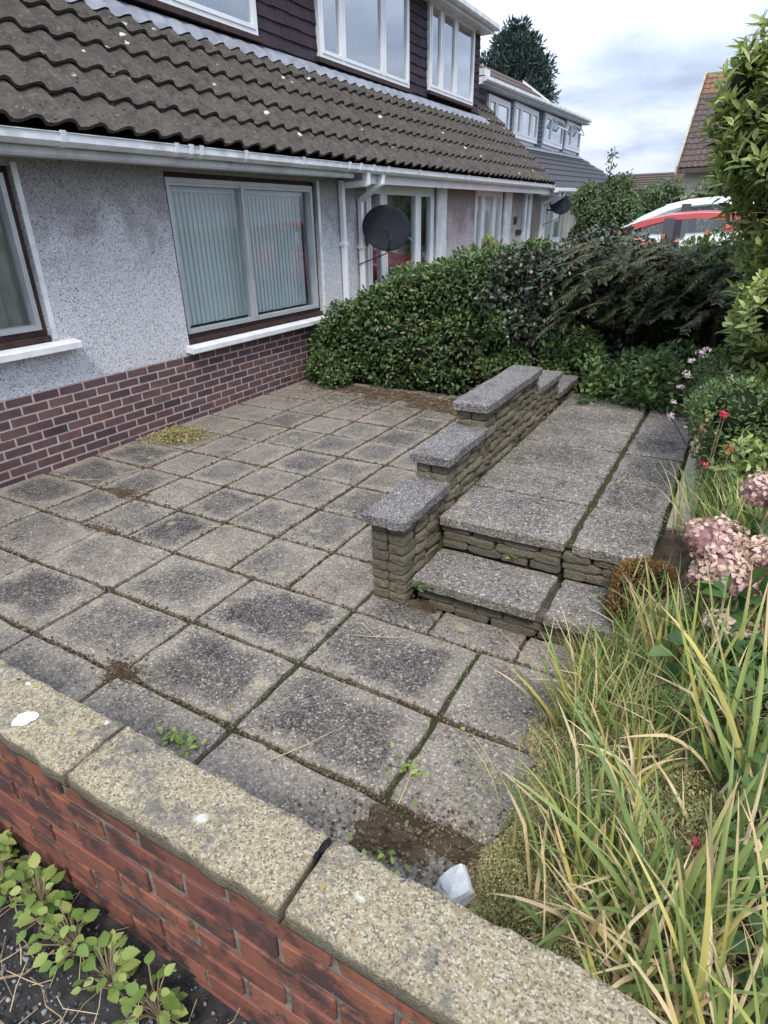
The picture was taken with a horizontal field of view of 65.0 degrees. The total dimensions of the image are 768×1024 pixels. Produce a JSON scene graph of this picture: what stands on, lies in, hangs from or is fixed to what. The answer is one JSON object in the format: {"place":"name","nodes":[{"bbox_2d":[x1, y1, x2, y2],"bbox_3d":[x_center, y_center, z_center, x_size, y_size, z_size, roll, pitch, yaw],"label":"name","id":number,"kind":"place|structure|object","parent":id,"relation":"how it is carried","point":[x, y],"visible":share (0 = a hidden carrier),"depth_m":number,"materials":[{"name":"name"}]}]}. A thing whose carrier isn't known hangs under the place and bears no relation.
{"place":"outdoors","nodes":[
{"label":"outdoors","id":0,"kind":"place"},
{"bbox_2d":[0,852,246,1023],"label":"gravel","id":1,"kind":"structure","parent":0,"point":[47,986],"depth_m":1.32,"materials":[{"name":"gravel"}]},
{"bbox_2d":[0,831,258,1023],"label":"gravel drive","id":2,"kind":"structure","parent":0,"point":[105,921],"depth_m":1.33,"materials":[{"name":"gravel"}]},
{"bbox_2d":[0,829,29,865],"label":"wall weed","id":3,"kind":"object","parent":2,"relation":"on","point":[7,840],"depth_m":1.54,"materials":[{"name":"green plant"}]},
{"bbox_2d":[0,842,40,907],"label":"wall weed","id":4,"kind":"object","parent":2,"relation":"on","point":[7,872],"depth_m":1.48,"materials":[{"name":"green plant"}]},
{"bbox_2d":[0,950,54,979],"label":"dead root","id":5,"kind":"object","parent":2,"relation":"on","point":[19,974],"visible":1,"depth_m":1.33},
{"bbox_2d":[0,852,72,945],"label":"wall weed","id":6,"kind":"object","parent":2,"relation":"on","point":[46,882],"depth_m":1.42,"materials":[{"name":"green plant"}]},
{"bbox_2d":[13,899,106,977],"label":"wall weed","id":7,"kind":"object","parent":2,"relation":"on","point":[76,944],"depth_m":1.34,"materials":[{"name":"green plant"}]},
{"bbox_2d":[71,929,140,1017],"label":"wall weed","id":8,"kind":"object","parent":2,"relation":"on","point":[124,958],"depth_m":1.29,"materials":[{"name":"green plant"}]},
{"bbox_2d":[0,854,239,1023],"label":"dry root litter","id":9,"kind":"object","parent":2,"relation":"on","point":[53,977],"visible":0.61,"depth_m":1.30,"materials":[{"name":"plant"}]},
{"bbox_2d":[113,950,187,1023],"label":"wall weed","id":10,"kind":"object","parent":2,"relation":"on","point":[171,1003],"depth_m":1.23,"materials":[{"name":"green plant"}]},
{"bbox_2d":[0,379,579,889],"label":"patio","id":11,"kind":"structure","parent":0,"point":[210,671],"depth_m":2.99,"materials":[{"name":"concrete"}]},
{"bbox_2d":[90,524,118,533],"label":"soil heap","id":12,"kind":"object","parent":11,"relation":"on","point":[105,530],"visible":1,"depth_m":3.96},
{"bbox_2d":[104,661,140,682],"bbox_3d":[-1.162,0.710,2.678,0.232,0.024,0.123,13,29,27],"label":"soil heap","id":13,"kind":"object","parent":11,"relation":"on","point":[126,674],"visible":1,"depth_m":2.67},
{"bbox_2d":[101,485,151,497],"bbox_3d":[-1.980,-0.164,4.554,0.486,0.009,0.220,20,33,37],"label":"soil heap","id":14,"kind":"object","parent":11,"relation":"on","point":[115,492],"visible":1,"depth_m":4.51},
{"bbox_2d":[155,726,206,756],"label":"joint weed","id":15,"kind":"object","parent":11,"relation":"on","point":[179,739],"visible":1,"depth_m":2.29,"materials":[{"name":"green plant"}]},
{"bbox_2d":[136,422,227,449],"bbox_3d":[-1.875,-0.724,5.682,0.770,0.079,0.880,13,29,27],"label":"clippings heap","id":16,"kind":"object","parent":11,"relation":"on","point":[172,433],"visible":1,"depth_m":5.68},
{"bbox_2d":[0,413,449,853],"bbox_3d":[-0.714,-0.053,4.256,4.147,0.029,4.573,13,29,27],"label":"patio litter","id":17,"kind":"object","parent":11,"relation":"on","point":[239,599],"visible":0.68,"depth_m":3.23,"materials":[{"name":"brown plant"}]},
{"bbox_2d":[42,506,476,804],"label":"fallen green leaves","id":18,"kind":"object","parent":11,"relation":"on","point":[413,802],"visible":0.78,"depth_m":2.47,"materials":[{"name":"green plant"}]},
{"bbox_2d":[0,381,542,887],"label":"soil crumbs","id":19,"kind":"object","parent":11,"relation":"on","point":[364,789],"visible":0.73,"depth_m":3.06,"materials":[{"name":"soil"}]},
{"bbox_2d":[271,731,332,759],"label":"straw stalk","id":20,"kind":"object","parent":11,"relation":"on","point":[299,747],"visible":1,"depth_m":2.26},
{"bbox_2d":[327,384,389,392],"bbox_3d":[-0.247,-1.456,7.160,1.182,0.020,0.385,13,29,27],"label":"soil heap","id":21,"kind":"object","parent":11,"relation":"on","point":[350,388],"visible":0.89,"depth_m":7.14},
{"bbox_2d":[275,383,456,421],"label":"hedge litter","id":22,"kind":"object","parent":11,"relation":"on","point":[379,401],"visible":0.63,"depth_m":6.65,"materials":[{"name":"brown plant"}]},
{"bbox_2d":[109,412,642,804],"bbox_3d":[0.127,0.218,3.271,2.500,0.397,4.904,42,49,55],"label":"joint moss","id":23,"kind":"object","parent":11,"relation":"on","point":[467,671],"visible":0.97,"depth_m":2.61,"materials":[{"name":"green plant"}]},
{"bbox_2d":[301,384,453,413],"bbox_3d":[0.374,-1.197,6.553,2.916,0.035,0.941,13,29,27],"label":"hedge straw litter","id":24,"kind":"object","parent":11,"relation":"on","point":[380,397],"visible":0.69,"depth_m":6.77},
{"bbox_2d":[351,803,425,864],"bbox_3d":[0.015,1.038,1.943,0.280,0.024,0.188,13,29,27],"label":"soil heap","id":25,"kind":"object","parent":11,"relation":"on","point":[387,833],"visible":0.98,"depth_m":1.93,"materials":[{"name":"soil"}]},
{"bbox_2d":[346,835,430,887],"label":"joint weed","id":26,"kind":"object","parent":11,"relation":"on","point":[381,856],"visible":0.63,"depth_m":1.83,"materials":[{"name":"green plant"}]},
{"bbox_2d":[360,391,445,402],"bbox_3d":[0.290,-1.300,6.812,1.252,0.020,0.458,13,29,27],"label":"soil heap","id":27,"kind":"object","parent":11,"relation":"on","point":[401,396],"visible":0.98,"depth_m":6.81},
{"bbox_2d":[388,742,428,776],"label":"joint weed","id":28,"kind":"object","parent":11,"relation":"on","point":[415,771],"visible":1,"depth_m":2.16,"materials":[{"name":"green plant"}]},
{"bbox_2d":[406,599,437,613],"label":"soil heap","id":29,"kind":"object","parent":11,"relation":"on","point":[426,605],"visible":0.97,"depth_m":3.09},
{"bbox_2d":[405,398,457,413],"bbox_3d":[0.809,-1.137,6.451,1.123,0.020,0.611,13,29,27],"label":"soil heap","id":30,"kind":"object","parent":11,"relation":"on","point":[446,406],"visible":0.33,"depth_m":6.45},
{"bbox_2d":[414,827,484,869],"bbox_3d":[0.243,1.057,1.897,0.373,0.020,0.101,13,29,27],"label":"soil heap","id":31,"kind":"object","parent":11,"relation":"on","point":[465,843],"visible":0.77,"depth_m":1.90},
{"bbox_2d":[435,864,473,905],"bbox_3d":[0.213,1.081,1.759,0.110,0.093,0.100,-22,23,-26],"label":"white stone","id":32,"kind":"object","parent":11,"relation":"on","point":[456,884],"visible":0.84,"depth_m":1.74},
{"bbox_2d":[350,312,714,1023],"bbox_3d":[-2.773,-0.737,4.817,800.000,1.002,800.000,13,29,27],"label":"ground","id":33,"kind":"structure","parent":0,"point":[440,542],"depth_m":3.38,"materials":[{"name":"brown soil"}]},
{"bbox_2d":[0,0,555,487],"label":"bungalow","id":34,"kind":"object","parent":33,"relation":"on","point":[192,192],"visible":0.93,"depth_m":6.04,"materials":[{"name":"paint"}]},
{"bbox_2d":[0,166,82,363],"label":"window","id":35,"kind":"structure","parent":34,"relation":"in","point":[22,322],"depth_m":4.60,"materials":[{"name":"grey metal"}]},
{"bbox_2d":[159,0,258,35],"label":"dormer window","id":36,"kind":"structure","parent":34,"relation":"in","point":[251,27],"depth_m":6.63,"materials":[{"name":"white plastic"}]},
{"bbox_2d":[163,171,332,353],"bbox_3d":[-1.411,-2.787,6.663,0.321,1.593,2.510,13,29,27],"label":"window","id":37,"kind":"structure","parent":34,"relation":"in","point":[239,252],"depth_m":6.56,"materials":[{"name":"white plastic"}]},
{"bbox_2d":[313,0,408,87],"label":"dormer window","id":38,"kind":"structure","parent":34,"relation":"in","point":[341,57],"depth_m":8.98,"materials":[{"name":"white plastic"}]},
{"bbox_2d":[358,205,409,264],"bbox_3d":[-0.027,-3.726,8.111,0.638,0.737,0.508,13,29,27],"label":"satellite dish","id":39,"kind":"object","parent":34,"relation":"attached to","point":[386,228],"visible":1,"depth_m":8.11,"materials":[{"name":"grey"}]},
{"bbox_2d":[366,184,433,287],"bbox_3d":[0.226,-4.004,9.412,0.187,1.946,2.196,13,29,27],"label":"patio door","id":40,"kind":"structure","parent":34,"relation":"in","point":[410,200],"depth_m":9.48,"materials":[{"name":"white plastic"}]},
{"bbox_2d":[426,1,475,105],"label":"dormer window","id":41,"kind":"structure","parent":34,"relation":"in","point":[442,13],"depth_m":10.96,"materials":[{"name":"white plastic"}]},
{"bbox_2d":[474,190,502,256],"bbox_3d":[2.009,-5.418,12.227,0.187,1.996,1.556,13,29,27],"label":"front door","id":42,"kind":"structure","parent":34,"relation":"in","point":[486,215],"depth_m":12.09,"materials":[{"name":"white plastic"}]},
{"bbox_2d":[524,193,532,241],"bbox_3d":[3.290,-6.734,13.876,0.070,1.196,0.466,13,29,27],"label":"downpipe","id":43,"kind":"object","parent":34,"relation":"in","point":[529,201],"depth_m":13.88,"materials":[{"name":"white plastic"}]},
{"bbox_2d":[0,660,655,1023],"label":"front wall","id":44,"kind":"structure","parent":33,"relation":"on","point":[230,894],"depth_m":1.06,"materials":[{"name":"red brick"}]},
{"bbox_2d":[303,345,354,388],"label":"shrub","id":45,"kind":"object","parent":33,"relation":"on","point":[325,367],"visible":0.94,"depth_m":7.24,"materials":[{"name":"green plant"}]},
{"bbox_2d":[239,615,528,852],"bbox_3d":[0.118,0.932,2.239,1.380,0.011,1.800,13,29,27],"label":"joint","id":46,"kind":"object","parent":33,"relation":"on","point":[412,822],"visible":0.05,"depth_m":2.29,"materials":[{"name":"soil"}]},
{"bbox_2d":[306,235,558,395],"bbox_3d":[0.535,-2.290,7.092,3.220,1.758,1.272,13,29,27],"label":"hedge","id":47,"kind":"object","parent":33,"relation":"on","point":[419,322],"visible":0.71,"depth_m":6.75,"materials":[{"name":"green plant"}]},
{"bbox_2d":[361,365,578,603],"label":"stepped garden wall","id":48,"kind":"structure","parent":33,"relation":"on","point":[501,414],"depth_m":3.39,"materials":[{"name":"stone"}]},
{"bbox_2d":[479,232,499,249],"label":"golden shrub","id":49,"kind":"object","parent":33,"relation":"on","point":[486,242],"visible":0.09,"depth_m":7.96,"materials":[{"name":"yellow plant"}]},
{"bbox_2d":[479,13,560,104],"bbox_3d":[5.301,-15.418,25.278,4.615,8.733,4.543,13,29,27],"label":"conifer tree","id":50,"kind":"object","parent":33,"relation":"on","point":[516,52],"visible":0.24,"depth_m":23.29,"materials":[{"name":"green plant"}]},
{"bbox_2d":[412,525,654,648],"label":"garden steps","id":51,"kind":"structure","parent":33,"relation":"on","point":[524,601],"depth_m":2.96,"materials":[{"name":"concrete"}]},
{"bbox_2d":[395,576,437,593],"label":"joint weed","id":52,"kind":"object","parent":51,"relation":"on","point":[422,585],"visible":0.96,"depth_m":3.01,"materials":[{"name":"green plant"}]},
{"bbox_2d":[479,306,607,392],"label":"young green shrub","id":53,"kind":"object","parent":33,"relation":"on","point":[587,333],"visible":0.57,"depth_m":5.98,"materials":[{"name":"green plant"}]},
{"bbox_2d":[478,64,615,246],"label":"neighbouring house","id":54,"kind":"structure","parent":33,"relation":"on","point":[547,133],"depth_m":16.57,"materials":[{"name":"white tile"}]},
{"bbox_2d":[486,93,510,128],"bbox_3d":[2.784,-9.620,14.690,0.090,0.766,1.516,13,29,27],"label":"dormer window","id":55,"kind":"structure","parent":54,"relation":"in","point":[496,101],"depth_m":14.49,"materials":[{"name":"white plastic"}]},
{"bbox_2d":[511,101,538,146],"bbox_3d":[3.828,-10.469,16.335,0.095,0.858,2.070,13,29,27],"label":"dormer window","id":56,"kind":"structure","parent":54,"relation":"in","point":[527,139],"depth_m":16.22,"materials":[{"name":"white plastic"}]},
{"bbox_2d":[544,196,561,241],"bbox_3d":[4.353,-7.677,15.797,0.188,1.096,1.696,13,29,27],"label":"window","id":57,"kind":"structure","parent":54,"relation":"in","point":[549,227],"depth_m":15.95,"materials":[{"name":"white plastic"}]},
{"bbox_2d":[541,112,567,151],"bbox_3d":[5.239,-11.557,18.393,0.261,0.858,2.090,13,29,27],"label":"dormer window","id":58,"kind":"structure","parent":54,"relation":"in","point":[549,144],"depth_m":18.28,"materials":[{"name":"white plastic"}]},
{"bbox_2d":[543,194,570,224],"bbox_3d":[4.191,-7.342,14.618,0.587,0.675,0.408,13,29,27],"label":"satellite dish","id":59,"kind":"object","parent":54,"relation":"attached to","point":[561,206],"visible":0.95,"depth_m":14.61,"materials":[{"name":"grey"}]},
{"bbox_2d":[563,120,584,154],"bbox_3d":[6.394,-12.513,20.197,0.261,0.868,1.900,13,29,27],"label":"dormer window","id":60,"kind":"structure","parent":54,"relation":"in","point":[572,137],"depth_m":20.11,"materials":[{"name":"white plastic"}]},
{"bbox_2d":[472,220,665,387],"bbox_3d":[1.837,-2.030,6.147,1.832,1.699,1.206,13,29,27],"label":"dark shrub","id":61,"kind":"object","parent":33,"relation":"on","point":[518,272],"visible":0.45,"depth_m":5.80,"materials":[{"name":"green plant"}]},
{"bbox_2d":[567,147,645,239],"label":"round shrub","id":62,"kind":"object","parent":33,"relation":"on","point":[611,201],"visible":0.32,"depth_m":11.74,"materials":[{"name":"green plant"}]},
{"bbox_2d":[533,333,726,419],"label":"ground cover","id":63,"kind":"object","parent":33,"relation":"on","point":[653,374],"visible":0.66,"depth_m":5.02,"materials":[{"name":"green plant"}]},
{"bbox_2d":[496,440,767,1023],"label":"flower bed","id":64,"kind":"object","parent":33,"relation":"on","point":[675,544],"visible":0.05,"depth_m":2.71,"materials":[{"name":"soil"}]},
{"bbox_2d":[439,636,584,910],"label":"sedum edge stems","id":65,"kind":"object","parent":64,"relation":"on","point":[504,789],"visible":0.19,"depth_m":2.00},
{"bbox_2d":[492,619,643,740],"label":"iris clump","id":66,"kind":"object","parent":64,"relation":"on","point":[565,684],"visible":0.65,"depth_m":2.15,"materials":[{"name":"plant"}]},
{"bbox_2d":[444,709,718,952],"bbox_3d":[0.577,0.809,1.740,0.651,0.265,0.747,-15,29,-26],"label":"grass clump","id":67,"kind":"object","parent":64,"relation":"on","point":[558,802],"visible":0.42,"depth_m":1.75,"materials":[{"name":"plant"}]},
{"bbox_2d":[544,586,667,729],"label":"grass clump","id":68,"kind":"object","parent":64,"relation":"on","point":[617,661],"visible":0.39,"depth_m":2.26,"materials":[{"name":"plant"}]},
{"bbox_2d":[455,587,766,1023],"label":"sedum mat","id":69,"kind":"object","parent":64,"relation":"on","point":[500,910],"visible":0.21,"depth_m":1.71,"materials":[{"name":"plant"}]},
{"bbox_2d":[557,696,679,800],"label":"iris clump","id":70,"kind":"object","parent":64,"relation":"on","point":[645,746],"visible":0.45,"depth_m":1.82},
{"bbox_2d":[474,743,767,1016],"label":"dry stem litter","id":71,"kind":"object","parent":64,"relation":"on","point":[738,956],"visible":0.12,"depth_m":1.53,"materials":[{"name":"plant"}]},
{"bbox_2d":[490,720,755,952],"bbox_3d":[0.539,0.796,1.633,0.652,0.492,0.698,-6,26,-11],"label":"iris clump","id":72,"kind":"object","parent":64,"relation":"on","point":[592,837],"visible":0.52,"depth_m":1.59,"materials":[{"name":"plant"}]},
{"bbox_2d":[547,620,702,815],"bbox_3d":[0.810,0.613,1.901,0.612,0.265,0.794,13,29,27],"label":"grass clump","id":73,"kind":"object","parent":64,"relation":"on","point":[632,705],"visible":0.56,"depth_m":1.96,"materials":[{"name":"plant"}]},
{"bbox_2d":[502,688,767,1018],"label":"iris clump","id":74,"kind":"object","parent":64,"relation":"on","point":[692,873],"visible":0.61,"depth_m":1.36,"materials":[{"name":"plant"}]},
{"bbox_2d":[599,554,678,628],"bbox_3d":[1.138,0.335,2.679,0.312,0.351,0.473,13,29,27],"label":"rusty sedum","id":75,"kind":"object","parent":64,"relation":"on","point":[626,570],"visible":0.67,"depth_m":2.59,"materials":[{"name":"plant"}]},
{"bbox_2d":[588,553,691,654],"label":"iris clump","id":76,"kind":"object","parent":64,"relation":"on","point":[631,615],"visible":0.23,"depth_m":2.46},
{"bbox_2d":[585,574,704,704],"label":"grass clump","id":77,"kind":"object","parent":64,"relation":"on","point":[636,621],"visible":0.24,"depth_m":2.29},
{"bbox_2d":[523,787,767,1023],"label":"iris clump","id":78,"kind":"object","parent":64,"relation":"on","point":[605,917],"visible":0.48,"depth_m":1.35,"materials":[{"name":"plant"}]},
{"bbox_2d":[526,752,767,1023],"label":"grass clump","id":79,"kind":"object","parent":64,"relation":"on","point":[640,870],"visible":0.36,"depth_m":1.47,"materials":[{"name":"plant"}]},
{"bbox_2d":[560,677,737,892],"bbox_3d":[0.690,0.658,1.666,0.685,0.440,0.497,-7,26,-12],"label":"iris clump","id":80,"kind":"object","parent":64,"relation":"on","point":[646,777],"visible":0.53,"depth_m":1.68,"materials":[{"name":"plant"}]},
{"bbox_2d":[560,775,767,1023],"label":"iris clump","id":81,"kind":"object","parent":64,"relation":"on","point":[702,973],"visible":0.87,"depth_m":1.22,"materials":[{"name":"plant"}]},
{"bbox_2d":[589,551,766,688],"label":"iris clump","id":82,"kind":"object","parent":64,"relation":"on","point":[657,639],"visible":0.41,"depth_m":2.05,"materials":[{"name":"plant"}]},
{"bbox_2d":[599,493,767,736],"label":"bed litter","id":83,"kind":"object","parent":64,"relation":"on","point":[660,614],"visible":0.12,"depth_m":2.37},
{"bbox_2d":[611,619,767,806],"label":"grass clump","id":84,"kind":"object","parent":64,"relation":"on","point":[686,710],"visible":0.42,"depth_m":1.74,"materials":[{"name":"plant"}]},
{"bbox_2d":[621,572,767,838],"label":"iris clump","id":85,"kind":"object","parent":64,"relation":"on","point":[747,766],"visible":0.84,"depth_m":1.57,"materials":[{"name":"plant"}]},
{"bbox_2d":[630,458,767,557],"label":"grass clump","id":86,"kind":"object","parent":64,"relation":"on","point":[680,516],"visible":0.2,"depth_m":2.71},
{"bbox_2d":[630,575,767,683],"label":"grass clump","id":87,"kind":"object","parent":64,"relation":"on","point":[702,637],"visible":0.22,"depth_m":1.97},
{"bbox_2d":[648,470,767,694],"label":"hydrangea","id":88,"kind":"object","parent":64,"relation":"on","point":[720,543],"visible":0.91,"depth_m":1.97,"materials":[{"name":"pink plant"}]},
{"bbox_2d":[660,523,765,750],"bbox_3d":[1.062,0.393,1.866,0.535,0.521,0.524,-13,28,-23],"label":"iris clump","id":89,"kind":"object","parent":64,"relation":"on","point":[740,633],"visible":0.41,"depth_m":1.83,"materials":[{"name":"plant"}]},
{"bbox_2d":[664,453,763,516],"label":"grass clump","id":90,"kind":"object","parent":64,"relation":"on","point":[686,492],"visible":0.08,"depth_m":3.06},
{"bbox_2d":[668,343,767,501],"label":"green mound","id":91,"kind":"object","parent":64,"relation":"on","point":[747,410],"visible":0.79,"depth_m":3.01,"materials":[{"name":"green plant"}]},
{"bbox_2d":[676,457,767,540],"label":"grass clump","id":92,"kind":"object","parent":64,"relation":"on","point":[733,513],"visible":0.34,"depth_m":2.40,"materials":[{"name":"plant"}]},
{"bbox_2d":[678,633,767,779],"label":"bramble","id":93,"kind":"object","parent":64,"relation":"on","point":[749,680],"visible":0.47,"depth_m":1.70,"materials":[{"name":"green plant"}]},
{"bbox_2d":[682,410,767,518],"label":"red flowered plant","id":94,"kind":"object","parent":64,"relation":"on","point":[757,444],"visible":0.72,"depth_m":2.55,"materials":[{"name":"green plant"}]},
{"bbox_2d":[694,8,767,363],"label":"tall shrub","id":95,"kind":"object","parent":64,"relation":"on","point":[740,104],"visible":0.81,"depth_m":3.42,"materials":[{"name":"green plant"}]},
{"bbox_2d":[705,625,767,1023],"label":"lemon balm","id":96,"kind":"object","parent":64,"relation":"on","point":[749,864],"visible":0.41,"depth_m":1.38,"materials":[{"name":"green plant"}]},
{"bbox_2d":[707,268,767,403],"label":"light green shrub","id":97,"kind":"object","parent":64,"relation":"on","point":[747,326],"visible":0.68,"depth_m":3.14,"materials":[{"name":"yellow plant"}]},
{"bbox_2d":[524,232,754,378],"bbox_3d":[2.542,-1.711,5.417,2.719,1.457,1.679,13,29,27],"label":"drooping conifer","id":98,"kind":"object","parent":33,"relation":"on","point":[680,311],"visible":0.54,"depth_m":5.34,"materials":[{"name":"green plant"}]},
{"bbox_2d":[613,172,684,197],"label":"brown house","id":99,"kind":"structure","parent":33,"relation":"on","point":[644,178],"depth_m":25.57,"materials":[{"name":"red tile"}]},
{"bbox_2d":[637,173,693,233],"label":"garden bush","id":100,"kind":"object","parent":33,"relation":"on","point":[654,197],"visible":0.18,"depth_m":13.25,"materials":[{"name":"green plant"}]},
{"bbox_2d":[614,196,753,246],"bbox_3d":[5.824,-5.294,12.006,4.100,1.725,2.120,13,29,28],"label":"white car","id":101,"kind":"object","parent":33,"relation":"on","point":[689,205],"visible":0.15,"depth_m":11.26,"materials":[{"name":"paint"}]},
{"bbox_2d":[665,427,704,531],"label":"edging kerb","id":102,"kind":"structure","parent":33,"relation":"on","point":[685,513],"depth_m":3.34,"materials":[{"name":"concrete"}]},
{"bbox_2d":[635,218,751,378],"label":"coral flowering shrub","id":103,"kind":"object","parent":33,"relation":"on","point":[704,241],"visible":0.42,"depth_m":5.05,"materials":[{"name":"green plant"}]},
{"bbox_2d":[687,836,701,862],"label":"red budded stem","id":104,"kind":"object","parent":33,"relation":"on","point":[696,846],"visible":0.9,"depth_m":1.46,"materials":[{"name":"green plant"}]},
{"bbox_2d":[674,68,756,228],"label":"brown roofed house","id":105,"kind":"structure","parent":33,"relation":"on","point":[691,154],"depth_m":16.98,"materials":[{"name":"red tile"}]},
{"bbox_2d":[688,177,747,231],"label":"garden bush","id":106,"kind":"object","parent":33,"relation":"on","point":[708,225],"visible":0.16,"depth_m":13.92,"materials":[{"name":"green plant"}]},
{"bbox_2d":[435,393,693,565],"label":"path","id":107,"kind":"structure","parent":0,"point":[515,502],"depth_m":3.57,"materials":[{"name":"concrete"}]},
{"bbox_2d":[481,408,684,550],"bbox_3d":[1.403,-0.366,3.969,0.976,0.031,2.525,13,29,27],"label":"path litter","id":108,"kind":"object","parent":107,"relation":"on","point":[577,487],"visible":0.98,"depth_m":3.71,"materials":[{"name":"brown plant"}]},
{"bbox_2d":[466,0,767,175],"label":"sky","id":109,"kind":"structure","parent":0,"point":[636,69],"materials":[{"name":"white"}]},
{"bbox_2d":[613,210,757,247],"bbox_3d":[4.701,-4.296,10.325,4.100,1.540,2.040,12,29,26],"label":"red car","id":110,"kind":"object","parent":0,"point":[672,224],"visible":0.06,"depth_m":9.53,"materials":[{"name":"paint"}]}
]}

